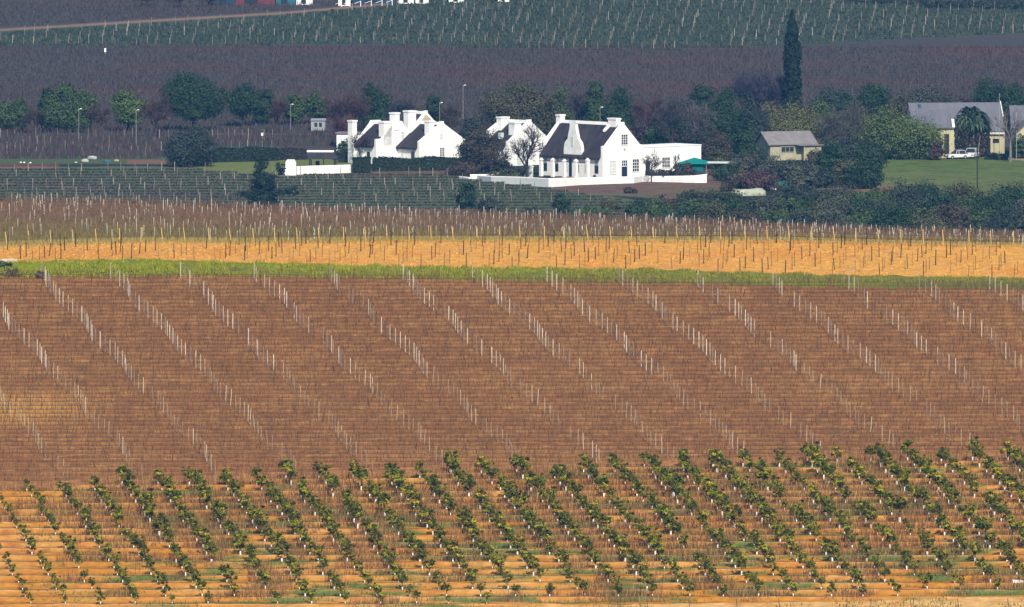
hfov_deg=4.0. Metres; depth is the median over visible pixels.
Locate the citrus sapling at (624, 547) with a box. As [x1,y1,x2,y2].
[618,540,631,560]
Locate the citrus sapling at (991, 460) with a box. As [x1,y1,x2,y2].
[983,456,1001,477]
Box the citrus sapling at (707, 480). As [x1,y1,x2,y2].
[701,476,717,490]
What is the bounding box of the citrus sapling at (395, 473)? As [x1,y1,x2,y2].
[388,467,405,488]
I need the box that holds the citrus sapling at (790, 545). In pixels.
[784,538,795,552]
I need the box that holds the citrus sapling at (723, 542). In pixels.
[719,538,730,554]
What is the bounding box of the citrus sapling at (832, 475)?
[828,471,841,489]
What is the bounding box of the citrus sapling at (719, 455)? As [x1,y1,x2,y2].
[709,449,725,471]
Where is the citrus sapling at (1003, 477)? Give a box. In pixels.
[997,473,1010,488]
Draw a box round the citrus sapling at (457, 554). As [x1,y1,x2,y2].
[453,549,465,567]
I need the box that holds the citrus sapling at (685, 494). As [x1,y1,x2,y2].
[677,488,691,508]
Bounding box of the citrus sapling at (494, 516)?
[488,509,502,522]
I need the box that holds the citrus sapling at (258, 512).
[246,505,265,528]
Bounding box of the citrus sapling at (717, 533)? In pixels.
[711,528,725,547]
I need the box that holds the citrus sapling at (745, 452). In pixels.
[736,446,748,465]
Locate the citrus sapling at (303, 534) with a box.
[297,528,310,546]
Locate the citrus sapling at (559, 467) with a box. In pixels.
[553,464,568,484]
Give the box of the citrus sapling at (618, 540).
[612,534,627,552]
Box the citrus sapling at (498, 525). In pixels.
[495,515,505,533]
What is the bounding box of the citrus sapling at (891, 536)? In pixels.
[883,526,897,547]
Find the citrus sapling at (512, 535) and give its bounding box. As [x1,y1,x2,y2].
[504,531,516,546]
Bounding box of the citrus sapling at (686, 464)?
[682,460,691,472]
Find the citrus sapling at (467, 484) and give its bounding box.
[461,475,477,495]
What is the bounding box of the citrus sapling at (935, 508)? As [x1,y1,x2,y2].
[927,501,943,521]
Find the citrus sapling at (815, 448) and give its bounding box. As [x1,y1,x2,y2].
[805,441,821,466]
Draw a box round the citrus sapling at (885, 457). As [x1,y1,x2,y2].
[878,450,891,471]
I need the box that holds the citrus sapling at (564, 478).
[558,469,573,490]
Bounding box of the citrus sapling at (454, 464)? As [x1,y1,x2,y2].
[447,459,460,475]
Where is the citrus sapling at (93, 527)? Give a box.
[88,523,99,537]
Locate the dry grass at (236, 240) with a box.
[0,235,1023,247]
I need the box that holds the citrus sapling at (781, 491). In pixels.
[772,484,786,502]
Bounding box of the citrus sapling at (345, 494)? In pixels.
[339,489,353,508]
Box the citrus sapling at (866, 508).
[859,500,871,521]
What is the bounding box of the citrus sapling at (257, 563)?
[250,556,261,568]
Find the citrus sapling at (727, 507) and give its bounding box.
[722,502,736,521]
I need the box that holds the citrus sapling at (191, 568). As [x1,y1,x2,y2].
[186,562,197,574]
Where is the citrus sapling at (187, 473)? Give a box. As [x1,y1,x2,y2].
[182,466,195,483]
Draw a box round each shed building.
[235,0,275,4]
[296,0,312,4]
[338,0,350,5]
[353,0,395,3]
[399,0,413,3]
[415,0,428,3]
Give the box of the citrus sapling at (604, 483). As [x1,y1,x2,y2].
[596,475,609,495]
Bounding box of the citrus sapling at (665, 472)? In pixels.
[659,466,671,489]
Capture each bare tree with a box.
[21,105,48,132]
[86,102,110,134]
[126,0,156,6]
[139,95,173,135]
[167,0,189,6]
[266,97,288,133]
[321,93,350,122]
[331,113,362,139]
[341,89,372,127]
[347,131,369,155]
[379,97,419,115]
[440,103,465,128]
[482,148,500,173]
[507,123,548,176]
[564,91,587,120]
[630,95,664,127]
[641,150,663,182]
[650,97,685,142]
[673,154,680,175]
[679,96,721,143]
[725,61,784,110]
[805,93,871,146]
[993,108,1022,161]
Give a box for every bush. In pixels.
[0,260,12,267]
[1,266,22,277]
[36,270,44,278]
[332,138,347,155]
[444,159,484,174]
[454,179,478,208]
[469,123,491,139]
[474,196,504,212]
[486,165,531,176]
[487,159,512,170]
[524,206,546,215]
[551,192,573,214]
[579,204,615,218]
[599,197,623,209]
[623,187,637,192]
[623,198,649,217]
[626,125,646,143]
[637,194,709,221]
[646,108,680,142]
[653,194,673,203]
[654,196,704,223]
[667,125,696,143]
[669,196,725,216]
[670,186,733,215]
[676,189,700,197]
[684,202,735,224]
[690,108,736,158]
[697,124,735,166]
[699,188,722,196]
[704,147,731,168]
[706,184,747,213]
[709,163,737,181]
[711,196,761,217]
[720,175,741,190]
[722,166,779,190]
[725,149,765,174]
[726,207,769,227]
[731,137,768,168]
[733,165,744,177]
[733,194,759,211]
[736,90,766,135]
[745,191,788,218]
[750,110,770,134]
[750,209,796,226]
[755,169,782,188]
[759,154,802,182]
[761,196,810,220]
[765,194,808,212]
[772,184,822,200]
[772,208,829,228]
[780,169,817,189]
[786,190,835,214]
[788,160,821,185]
[802,193,841,221]
[805,147,827,166]
[807,191,873,219]
[809,208,864,230]
[812,166,836,187]
[814,139,846,174]
[814,183,854,200]
[825,136,863,164]
[830,157,858,186]
[835,196,877,218]
[838,205,876,226]
[842,150,886,188]
[843,106,867,121]
[845,186,897,205]
[854,140,891,166]
[855,195,922,232]
[866,187,897,195]
[867,198,927,225]
[881,176,931,209]
[894,210,961,234]
[906,200,945,221]
[908,179,957,209]
[927,139,945,159]
[928,201,978,234]
[936,180,987,206]
[944,201,979,216]
[954,183,1020,210]
[958,207,999,234]
[969,193,1018,225]
[976,204,1023,235]
[994,180,1023,206]
[1006,196,1023,224]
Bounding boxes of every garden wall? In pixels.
[296,164,352,174]
[459,174,706,186]
[470,174,525,176]
[695,169,705,174]
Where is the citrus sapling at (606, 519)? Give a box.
[597,513,611,533]
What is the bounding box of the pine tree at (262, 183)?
[235,158,298,204]
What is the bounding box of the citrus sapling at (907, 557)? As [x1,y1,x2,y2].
[900,550,913,568]
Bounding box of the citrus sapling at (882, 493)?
[873,484,886,502]
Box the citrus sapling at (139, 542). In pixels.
[131,534,145,554]
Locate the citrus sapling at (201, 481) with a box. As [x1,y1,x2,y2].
[194,477,206,491]
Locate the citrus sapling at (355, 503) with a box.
[346,501,360,521]
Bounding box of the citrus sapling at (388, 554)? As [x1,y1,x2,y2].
[383,548,396,567]
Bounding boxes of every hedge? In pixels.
[212,145,278,161]
[278,146,307,159]
[338,152,347,161]
[352,156,370,172]
[372,155,468,170]
[645,168,694,175]
[984,152,1007,159]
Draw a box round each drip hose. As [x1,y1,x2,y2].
[0,490,992,490]
[0,540,997,541]
[0,554,1023,554]
[0,561,1023,561]
[0,596,869,596]
[1,547,970,548]
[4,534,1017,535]
[9,603,461,603]
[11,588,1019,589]
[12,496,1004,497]
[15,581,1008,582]
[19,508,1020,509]
[21,515,978,515]
[32,527,897,528]
[35,502,982,503]
[41,574,943,575]
[43,521,1016,522]
[57,567,1021,568]
[116,484,1022,484]
[277,478,1021,478]
[439,472,1009,472]
[623,466,1020,467]
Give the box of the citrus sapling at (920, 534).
[917,528,930,548]
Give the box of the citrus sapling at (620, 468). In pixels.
[615,460,628,476]
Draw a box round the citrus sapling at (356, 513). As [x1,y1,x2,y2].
[350,503,364,528]
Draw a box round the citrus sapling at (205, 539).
[200,534,214,552]
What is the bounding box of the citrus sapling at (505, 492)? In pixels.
[500,480,514,501]
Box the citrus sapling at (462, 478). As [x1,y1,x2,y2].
[458,472,473,484]
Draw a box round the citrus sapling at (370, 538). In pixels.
[367,528,381,547]
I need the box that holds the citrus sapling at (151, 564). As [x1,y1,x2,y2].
[144,559,154,574]
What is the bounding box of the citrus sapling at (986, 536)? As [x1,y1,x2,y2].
[983,532,997,547]
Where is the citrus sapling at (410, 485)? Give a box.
[401,480,415,498]
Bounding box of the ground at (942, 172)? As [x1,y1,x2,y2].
[0,0,1023,606]
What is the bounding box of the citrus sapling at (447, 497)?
[440,492,451,508]
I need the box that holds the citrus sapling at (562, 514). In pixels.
[558,511,573,527]
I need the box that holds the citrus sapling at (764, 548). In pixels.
[759,542,773,560]
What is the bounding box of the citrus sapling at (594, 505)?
[584,501,600,520]
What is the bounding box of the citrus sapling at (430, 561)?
[421,558,435,573]
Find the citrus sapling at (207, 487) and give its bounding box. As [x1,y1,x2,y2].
[199,484,212,492]
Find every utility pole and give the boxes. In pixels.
[977,147,979,185]
[999,93,999,151]
[1016,112,1016,158]
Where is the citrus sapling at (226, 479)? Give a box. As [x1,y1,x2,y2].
[222,470,231,490]
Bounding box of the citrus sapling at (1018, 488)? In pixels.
[1013,481,1023,502]
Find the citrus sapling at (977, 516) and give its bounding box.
[974,515,982,534]
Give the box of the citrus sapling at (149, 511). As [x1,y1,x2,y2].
[143,502,156,520]
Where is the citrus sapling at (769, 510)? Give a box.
[762,506,776,524]
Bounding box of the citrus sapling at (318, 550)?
[311,544,324,559]
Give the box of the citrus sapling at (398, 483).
[394,474,406,496]
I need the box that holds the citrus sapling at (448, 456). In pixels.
[442,448,460,470]
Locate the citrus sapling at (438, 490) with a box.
[431,483,447,501]
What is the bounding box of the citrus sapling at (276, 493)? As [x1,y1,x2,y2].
[270,488,283,508]
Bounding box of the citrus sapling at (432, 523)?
[427,516,437,534]
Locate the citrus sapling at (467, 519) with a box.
[460,512,473,534]
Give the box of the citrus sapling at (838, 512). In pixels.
[833,507,845,528]
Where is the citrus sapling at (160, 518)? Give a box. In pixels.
[149,512,168,534]
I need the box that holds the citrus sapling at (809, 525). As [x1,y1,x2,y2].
[803,515,817,534]
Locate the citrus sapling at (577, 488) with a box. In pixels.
[571,482,583,494]
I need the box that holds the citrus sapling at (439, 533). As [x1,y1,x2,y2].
[432,529,446,547]
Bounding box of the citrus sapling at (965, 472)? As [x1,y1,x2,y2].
[958,465,970,483]
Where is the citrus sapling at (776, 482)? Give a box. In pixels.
[768,477,780,491]
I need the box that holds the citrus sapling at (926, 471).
[922,468,934,483]
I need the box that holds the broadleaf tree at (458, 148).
[453,137,468,156]
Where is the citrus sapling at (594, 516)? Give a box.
[591,509,603,527]
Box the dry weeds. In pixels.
[0,449,1023,606]
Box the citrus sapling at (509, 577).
[502,571,514,588]
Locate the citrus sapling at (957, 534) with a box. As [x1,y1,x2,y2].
[952,525,966,545]
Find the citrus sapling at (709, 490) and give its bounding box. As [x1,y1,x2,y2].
[704,483,717,502]
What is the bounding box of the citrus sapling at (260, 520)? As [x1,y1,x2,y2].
[254,513,268,531]
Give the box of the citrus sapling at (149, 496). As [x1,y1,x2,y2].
[135,488,156,514]
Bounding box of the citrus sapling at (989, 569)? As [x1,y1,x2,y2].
[984,564,995,582]
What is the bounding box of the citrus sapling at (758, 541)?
[750,536,763,554]
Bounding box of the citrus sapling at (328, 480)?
[325,472,338,490]
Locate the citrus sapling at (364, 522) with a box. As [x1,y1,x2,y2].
[360,516,371,534]
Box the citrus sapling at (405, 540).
[402,531,415,543]
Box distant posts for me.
[0,0,1023,373]
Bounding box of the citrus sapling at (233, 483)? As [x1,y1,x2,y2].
[227,478,240,496]
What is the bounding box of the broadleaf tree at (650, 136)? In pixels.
[641,126,669,143]
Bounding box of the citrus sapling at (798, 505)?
[788,500,804,520]
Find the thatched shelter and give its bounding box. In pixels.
[307,150,338,165]
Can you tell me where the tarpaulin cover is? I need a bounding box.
[731,188,765,195]
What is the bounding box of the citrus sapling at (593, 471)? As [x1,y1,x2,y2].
[587,464,598,483]
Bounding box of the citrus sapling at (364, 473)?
[351,466,368,488]
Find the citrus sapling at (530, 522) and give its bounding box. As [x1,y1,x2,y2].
[526,515,541,534]
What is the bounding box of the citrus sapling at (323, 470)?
[318,465,331,483]
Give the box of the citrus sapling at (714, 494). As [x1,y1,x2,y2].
[709,489,724,508]
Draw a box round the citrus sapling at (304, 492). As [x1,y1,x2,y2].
[298,485,310,498]
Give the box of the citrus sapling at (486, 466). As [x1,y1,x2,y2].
[482,461,494,469]
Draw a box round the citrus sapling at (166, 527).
[159,522,172,535]
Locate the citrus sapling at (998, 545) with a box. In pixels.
[995,537,1005,553]
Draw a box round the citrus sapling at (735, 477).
[727,467,740,488]
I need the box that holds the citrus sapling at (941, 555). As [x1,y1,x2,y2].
[936,548,948,569]
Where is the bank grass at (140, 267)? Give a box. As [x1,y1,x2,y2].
[0,257,1023,282]
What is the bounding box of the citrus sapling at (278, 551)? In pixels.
[273,541,289,561]
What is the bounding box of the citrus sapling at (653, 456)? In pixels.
[647,452,659,472]
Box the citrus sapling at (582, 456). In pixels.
[578,453,589,471]
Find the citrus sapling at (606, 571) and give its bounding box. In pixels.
[601,564,615,581]
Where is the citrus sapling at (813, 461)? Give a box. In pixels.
[807,452,824,470]
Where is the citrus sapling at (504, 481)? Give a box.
[500,478,511,496]
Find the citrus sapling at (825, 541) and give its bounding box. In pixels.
[820,537,830,554]
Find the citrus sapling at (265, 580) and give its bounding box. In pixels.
[258,570,269,588]
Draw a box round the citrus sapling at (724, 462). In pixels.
[717,458,732,476]
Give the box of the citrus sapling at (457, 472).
[452,466,463,480]
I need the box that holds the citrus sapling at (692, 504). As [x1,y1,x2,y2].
[684,498,697,514]
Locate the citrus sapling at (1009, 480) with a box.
[1004,474,1016,496]
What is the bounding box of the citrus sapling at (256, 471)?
[249,466,261,484]
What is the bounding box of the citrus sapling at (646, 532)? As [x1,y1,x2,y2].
[639,526,658,547]
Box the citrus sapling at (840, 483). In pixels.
[835,476,846,494]
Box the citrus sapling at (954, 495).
[947,490,961,504]
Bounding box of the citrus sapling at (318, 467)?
[312,460,322,477]
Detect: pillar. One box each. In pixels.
[528,165,533,176]
[539,158,542,175]
[550,158,555,176]
[562,159,566,176]
[573,159,578,177]
[585,158,589,176]
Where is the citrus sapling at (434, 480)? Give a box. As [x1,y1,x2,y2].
[426,474,441,496]
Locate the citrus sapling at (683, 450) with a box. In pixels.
[677,448,689,464]
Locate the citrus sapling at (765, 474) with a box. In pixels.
[758,467,776,487]
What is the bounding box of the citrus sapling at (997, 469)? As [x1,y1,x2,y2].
[994,466,1005,481]
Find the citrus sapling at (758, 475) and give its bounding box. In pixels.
[756,465,768,484]
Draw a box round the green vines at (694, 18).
[0,0,1023,49]
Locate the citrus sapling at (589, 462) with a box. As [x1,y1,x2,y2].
[582,458,595,478]
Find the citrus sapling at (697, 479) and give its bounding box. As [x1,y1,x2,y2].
[692,472,704,488]
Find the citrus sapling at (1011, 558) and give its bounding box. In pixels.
[1003,551,1017,567]
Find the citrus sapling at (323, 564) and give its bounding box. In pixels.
[317,556,328,574]
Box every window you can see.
[439,147,444,156]
[609,160,616,174]
[621,134,627,144]
[621,160,627,166]
[632,159,638,171]
[662,157,669,167]
[781,146,793,152]
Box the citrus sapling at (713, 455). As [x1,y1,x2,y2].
[706,447,716,466]
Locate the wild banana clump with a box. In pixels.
[954,106,992,156]
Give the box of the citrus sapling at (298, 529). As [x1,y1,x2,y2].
[293,523,303,539]
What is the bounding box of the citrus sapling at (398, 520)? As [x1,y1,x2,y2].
[392,517,405,534]
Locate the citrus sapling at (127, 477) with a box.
[120,469,136,490]
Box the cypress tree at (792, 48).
[782,9,803,110]
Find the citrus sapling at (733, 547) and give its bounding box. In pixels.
[725,543,739,561]
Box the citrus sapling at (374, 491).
[368,481,384,500]
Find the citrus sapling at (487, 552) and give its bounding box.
[484,544,495,561]
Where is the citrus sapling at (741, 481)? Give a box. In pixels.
[733,476,749,494]
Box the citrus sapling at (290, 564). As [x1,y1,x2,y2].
[285,556,296,574]
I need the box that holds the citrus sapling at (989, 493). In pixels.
[984,489,997,508]
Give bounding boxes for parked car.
[944,150,968,158]
[966,148,978,158]
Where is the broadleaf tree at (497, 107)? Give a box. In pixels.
[473,77,571,135]
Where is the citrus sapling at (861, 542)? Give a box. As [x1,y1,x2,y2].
[857,537,869,547]
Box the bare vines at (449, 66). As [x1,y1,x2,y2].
[0,0,1023,131]
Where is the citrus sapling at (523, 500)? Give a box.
[513,490,529,510]
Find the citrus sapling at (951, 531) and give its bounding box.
[946,525,958,540]
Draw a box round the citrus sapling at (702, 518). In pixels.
[694,508,708,528]
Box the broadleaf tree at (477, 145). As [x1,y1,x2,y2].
[458,124,511,171]
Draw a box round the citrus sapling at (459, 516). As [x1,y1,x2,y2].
[454,505,471,526]
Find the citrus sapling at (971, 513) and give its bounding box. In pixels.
[966,505,980,527]
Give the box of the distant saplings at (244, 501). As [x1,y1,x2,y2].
[0,445,1023,604]
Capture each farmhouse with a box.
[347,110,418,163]
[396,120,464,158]
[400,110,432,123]
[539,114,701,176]
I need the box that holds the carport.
[707,161,729,175]
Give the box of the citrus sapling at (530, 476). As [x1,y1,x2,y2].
[523,470,539,490]
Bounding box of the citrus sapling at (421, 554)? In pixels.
[417,548,428,567]
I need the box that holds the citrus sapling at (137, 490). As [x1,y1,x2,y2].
[131,483,140,501]
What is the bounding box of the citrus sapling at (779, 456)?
[773,446,785,466]
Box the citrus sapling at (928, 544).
[919,534,935,553]
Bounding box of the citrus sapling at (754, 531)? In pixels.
[748,529,759,544]
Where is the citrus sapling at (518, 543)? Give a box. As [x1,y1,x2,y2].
[508,534,525,553]
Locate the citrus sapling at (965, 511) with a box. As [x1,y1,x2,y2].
[961,503,976,521]
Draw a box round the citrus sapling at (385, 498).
[377,490,390,515]
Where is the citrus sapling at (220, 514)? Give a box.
[212,506,227,526]
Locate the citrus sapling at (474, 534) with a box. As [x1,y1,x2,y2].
[470,529,483,547]
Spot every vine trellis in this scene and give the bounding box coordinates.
[0,195,1020,233]
[0,196,1010,234]
[0,196,1021,233]
[0,201,1021,236]
[0,202,1010,236]
[0,207,1017,238]
[0,212,1020,242]
[0,213,1008,239]
[0,214,1011,240]
[0,217,1020,240]
[0,219,995,241]
[0,221,1012,239]
[0,222,1019,243]
[0,223,1015,242]
[0,226,1015,242]
[0,229,1019,242]
[0,230,1023,242]
[0,231,1021,242]
[0,266,473,277]
[0,270,654,280]
[0,273,865,286]
[0,277,1023,288]
[0,280,1023,293]
[0,291,1020,303]
[0,295,1019,306]
[0,298,1022,311]
[0,302,1023,315]
[0,305,1022,318]
[0,309,1020,322]
[0,313,1023,325]
[0,316,1023,328]
[0,320,1023,333]
[0,324,1023,337]
[0,328,1023,339]
[0,331,1022,344]
[0,339,1021,352]
[0,342,1017,354]
[0,346,1023,359]
[0,354,1018,367]
[0,362,1022,373]
[0,365,1023,377]
[0,369,1022,382]
[0,377,1023,390]
[0,380,1023,393]
[0,392,1023,404]
[0,396,1023,408]
[0,400,1023,412]
[0,408,1023,420]
[0,412,1023,424]
[0,416,1023,428]
[0,420,1023,432]
[0,424,1023,436]
[0,428,1023,440]
[0,432,1023,445]
[0,440,1023,453]
[0,448,731,461]
[0,452,597,466]
[0,458,443,470]
[0,461,316,475]
[0,467,185,479]
[0,473,72,482]
[1,205,1021,238]
[1,224,995,243]
[1,228,1016,243]
[1,287,1023,300]
[1,350,1022,363]
[1,404,1023,416]
[1,435,1023,448]
[2,208,1021,236]
[2,211,1002,241]
[2,216,1017,239]
[2,218,981,241]
[2,224,1015,241]
[2,227,1021,242]
[2,357,1023,370]
[2,373,1022,386]
[3,198,1023,234]
[3,199,1019,235]
[3,203,1015,235]
[3,284,1021,295]
[3,444,963,457]
[4,204,1016,236]
[4,210,1004,237]
[4,385,1022,397]
[4,388,1023,401]
[5,230,1023,242]
[6,335,1023,348]
[8,194,1023,233]
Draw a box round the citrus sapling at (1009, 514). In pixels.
[1002,510,1016,524]
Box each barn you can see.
[904,101,1004,153]
[1007,105,1023,144]
[1012,120,1023,156]
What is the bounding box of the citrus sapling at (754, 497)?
[750,491,765,515]
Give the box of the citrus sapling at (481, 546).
[475,538,487,554]
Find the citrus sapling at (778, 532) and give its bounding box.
[774,523,786,541]
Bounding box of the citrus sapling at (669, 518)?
[663,512,677,534]
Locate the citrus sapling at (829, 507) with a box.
[822,502,837,521]
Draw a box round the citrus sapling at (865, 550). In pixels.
[861,544,871,560]
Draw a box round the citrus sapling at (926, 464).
[919,457,934,471]
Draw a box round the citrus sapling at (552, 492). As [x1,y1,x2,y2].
[542,486,557,508]
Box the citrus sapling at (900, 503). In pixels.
[890,494,907,521]
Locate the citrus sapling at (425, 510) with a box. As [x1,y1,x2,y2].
[419,507,435,527]
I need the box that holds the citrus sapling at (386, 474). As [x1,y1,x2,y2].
[383,463,399,482]
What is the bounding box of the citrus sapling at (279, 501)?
[274,495,288,514]
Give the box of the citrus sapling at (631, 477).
[626,470,639,489]
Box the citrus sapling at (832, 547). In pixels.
[823,539,840,560]
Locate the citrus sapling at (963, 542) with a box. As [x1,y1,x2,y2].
[958,535,968,554]
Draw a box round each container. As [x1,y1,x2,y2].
[213,0,234,4]
[275,0,295,4]
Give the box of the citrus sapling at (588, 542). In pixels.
[581,536,593,550]
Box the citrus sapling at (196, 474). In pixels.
[189,469,203,490]
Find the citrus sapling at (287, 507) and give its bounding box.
[281,498,295,520]
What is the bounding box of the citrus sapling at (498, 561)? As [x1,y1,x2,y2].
[493,555,506,569]
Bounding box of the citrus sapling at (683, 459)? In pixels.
[677,453,690,465]
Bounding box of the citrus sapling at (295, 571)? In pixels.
[290,564,303,580]
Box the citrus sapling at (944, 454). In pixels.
[939,449,951,467]
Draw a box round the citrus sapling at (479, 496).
[472,488,487,508]
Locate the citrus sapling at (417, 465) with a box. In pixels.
[414,461,423,477]
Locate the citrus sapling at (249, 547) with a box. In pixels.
[245,542,255,552]
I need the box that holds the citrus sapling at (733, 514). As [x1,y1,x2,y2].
[727,504,742,526]
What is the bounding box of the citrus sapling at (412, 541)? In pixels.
[406,537,417,554]
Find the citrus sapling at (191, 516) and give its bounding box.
[183,512,195,527]
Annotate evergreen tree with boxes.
[0,100,24,131]
[14,98,28,130]
[36,82,100,132]
[36,87,57,131]
[109,89,147,130]
[156,70,231,127]
[159,121,221,167]
[225,80,260,126]
[249,88,277,123]
[278,91,308,124]
[303,89,332,119]
[356,81,394,131]
[411,103,423,110]
[424,93,445,121]
[551,86,573,119]
[581,80,604,121]
[598,86,641,126]
[684,82,716,128]
[704,83,742,132]
[725,110,757,154]
[807,84,841,114]
[828,88,853,113]
[838,0,900,3]
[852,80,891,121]
[884,95,909,120]
[890,81,961,113]
[900,0,925,4]
[921,0,957,7]
[951,0,977,7]
[954,94,969,102]
[967,72,1014,111]
[974,0,1010,8]
[1001,81,1023,118]
[1003,0,1023,8]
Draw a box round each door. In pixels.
[244,0,257,3]
[569,163,571,175]
[622,167,626,176]
[944,134,948,154]
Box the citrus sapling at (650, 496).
[645,489,657,508]
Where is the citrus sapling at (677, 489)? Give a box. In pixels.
[668,481,685,502]
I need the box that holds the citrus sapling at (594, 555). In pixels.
[589,550,601,567]
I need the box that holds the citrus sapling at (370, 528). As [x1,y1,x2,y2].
[365,524,378,534]
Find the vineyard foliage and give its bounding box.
[0,168,643,220]
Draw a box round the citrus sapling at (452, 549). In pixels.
[446,539,459,560]
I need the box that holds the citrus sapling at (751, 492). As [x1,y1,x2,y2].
[744,489,757,508]
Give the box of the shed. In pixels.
[310,118,326,130]
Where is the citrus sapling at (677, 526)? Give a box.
[670,520,683,538]
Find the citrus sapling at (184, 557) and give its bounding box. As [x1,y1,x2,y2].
[177,554,191,575]
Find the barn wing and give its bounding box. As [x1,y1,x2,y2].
[916,110,954,157]
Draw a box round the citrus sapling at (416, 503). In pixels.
[410,493,423,514]
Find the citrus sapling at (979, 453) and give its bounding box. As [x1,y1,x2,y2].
[973,446,985,465]
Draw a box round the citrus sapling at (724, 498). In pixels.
[714,491,730,515]
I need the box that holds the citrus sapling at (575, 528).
[567,521,581,540]
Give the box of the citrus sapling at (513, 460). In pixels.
[508,453,522,469]
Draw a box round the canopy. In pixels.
[676,157,712,173]
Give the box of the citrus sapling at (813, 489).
[808,482,819,502]
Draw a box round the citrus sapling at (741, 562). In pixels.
[734,551,748,574]
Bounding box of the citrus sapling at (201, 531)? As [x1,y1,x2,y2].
[196,525,210,546]
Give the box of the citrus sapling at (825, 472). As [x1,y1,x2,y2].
[820,463,835,475]
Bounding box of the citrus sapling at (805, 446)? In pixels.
[800,442,812,456]
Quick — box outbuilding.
[335,131,361,149]
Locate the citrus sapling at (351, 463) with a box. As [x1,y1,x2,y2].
[348,459,359,472]
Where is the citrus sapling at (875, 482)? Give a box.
[867,478,882,489]
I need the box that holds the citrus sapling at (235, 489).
[231,483,244,500]
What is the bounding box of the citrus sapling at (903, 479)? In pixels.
[897,468,911,489]
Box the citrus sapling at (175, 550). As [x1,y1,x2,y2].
[169,543,181,559]
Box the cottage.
[487,116,545,165]
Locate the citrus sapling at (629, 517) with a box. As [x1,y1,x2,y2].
[623,511,634,526]
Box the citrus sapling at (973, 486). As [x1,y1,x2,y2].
[969,479,979,496]
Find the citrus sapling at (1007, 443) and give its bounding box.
[999,439,1014,459]
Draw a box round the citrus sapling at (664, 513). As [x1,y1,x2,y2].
[659,507,673,521]
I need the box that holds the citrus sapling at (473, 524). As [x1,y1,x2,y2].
[465,518,480,541]
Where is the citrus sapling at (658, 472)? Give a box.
[656,466,663,483]
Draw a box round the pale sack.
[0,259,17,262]
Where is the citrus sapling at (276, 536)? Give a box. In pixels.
[269,530,284,547]
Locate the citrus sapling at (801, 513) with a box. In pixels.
[796,510,810,527]
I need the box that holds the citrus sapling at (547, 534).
[539,527,551,544]
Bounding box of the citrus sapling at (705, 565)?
[697,556,711,574]
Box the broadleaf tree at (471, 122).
[456,114,486,139]
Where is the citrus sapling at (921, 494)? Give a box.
[916,487,932,507]
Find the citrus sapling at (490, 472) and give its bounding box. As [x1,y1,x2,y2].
[486,466,499,482]
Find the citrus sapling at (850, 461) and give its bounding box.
[845,455,858,471]
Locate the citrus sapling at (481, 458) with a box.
[474,454,487,472]
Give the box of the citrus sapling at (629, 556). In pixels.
[627,550,638,567]
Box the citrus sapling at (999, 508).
[994,502,1008,520]
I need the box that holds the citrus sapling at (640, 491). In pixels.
[636,486,648,501]
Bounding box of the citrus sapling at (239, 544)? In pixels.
[232,533,248,554]
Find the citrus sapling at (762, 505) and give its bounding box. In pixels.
[757,499,769,520]
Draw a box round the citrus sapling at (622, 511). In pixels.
[618,506,631,521]
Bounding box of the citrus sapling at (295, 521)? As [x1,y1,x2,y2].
[287,513,302,533]
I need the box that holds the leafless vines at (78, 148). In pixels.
[0,127,336,158]
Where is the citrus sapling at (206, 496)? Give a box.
[198,489,213,508]
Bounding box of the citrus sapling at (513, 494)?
[507,484,522,507]
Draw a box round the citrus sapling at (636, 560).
[629,552,643,574]
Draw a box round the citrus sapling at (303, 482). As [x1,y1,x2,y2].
[297,477,308,490]
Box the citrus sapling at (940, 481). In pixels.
[936,476,951,493]
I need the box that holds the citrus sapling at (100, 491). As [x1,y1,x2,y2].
[95,484,107,500]
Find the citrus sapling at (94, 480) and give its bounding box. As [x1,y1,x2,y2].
[89,475,99,489]
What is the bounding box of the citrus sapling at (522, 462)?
[514,456,530,478]
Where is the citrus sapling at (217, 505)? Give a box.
[211,500,226,513]
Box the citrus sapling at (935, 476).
[930,470,946,484]
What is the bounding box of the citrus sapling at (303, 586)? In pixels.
[300,578,309,595]
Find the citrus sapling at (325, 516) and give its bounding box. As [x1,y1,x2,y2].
[319,508,332,528]
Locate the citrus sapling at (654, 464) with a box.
[649,457,662,478]
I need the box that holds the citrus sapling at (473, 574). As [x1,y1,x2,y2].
[466,569,478,588]
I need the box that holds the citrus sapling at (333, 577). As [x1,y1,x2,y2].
[328,574,339,587]
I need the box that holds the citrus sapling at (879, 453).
[873,443,887,466]
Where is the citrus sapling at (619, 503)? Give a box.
[614,500,628,509]
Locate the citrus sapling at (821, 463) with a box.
[816,454,830,478]
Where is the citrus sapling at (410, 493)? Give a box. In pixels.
[405,487,421,502]
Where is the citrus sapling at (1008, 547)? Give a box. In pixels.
[1000,541,1014,560]
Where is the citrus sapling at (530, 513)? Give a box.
[522,508,536,527]
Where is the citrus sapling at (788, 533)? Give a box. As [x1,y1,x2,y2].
[783,527,795,544]
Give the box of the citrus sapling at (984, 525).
[975,514,993,541]
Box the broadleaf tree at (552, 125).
[543,115,555,134]
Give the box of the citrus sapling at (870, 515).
[863,505,877,527]
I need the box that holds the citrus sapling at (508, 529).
[501,523,513,534]
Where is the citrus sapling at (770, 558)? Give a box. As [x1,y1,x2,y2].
[765,551,775,563]
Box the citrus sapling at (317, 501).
[307,496,320,514]
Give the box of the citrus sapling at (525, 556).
[522,552,532,568]
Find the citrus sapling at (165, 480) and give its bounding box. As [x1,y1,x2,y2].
[160,475,174,495]
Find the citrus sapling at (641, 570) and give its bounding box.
[638,561,649,581]
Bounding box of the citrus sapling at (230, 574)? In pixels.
[222,569,237,583]
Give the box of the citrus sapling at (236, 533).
[232,530,242,541]
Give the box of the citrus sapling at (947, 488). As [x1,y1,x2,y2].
[941,484,954,501]
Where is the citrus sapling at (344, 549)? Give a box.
[339,540,355,561]
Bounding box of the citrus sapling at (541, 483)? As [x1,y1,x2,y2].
[530,473,546,487]

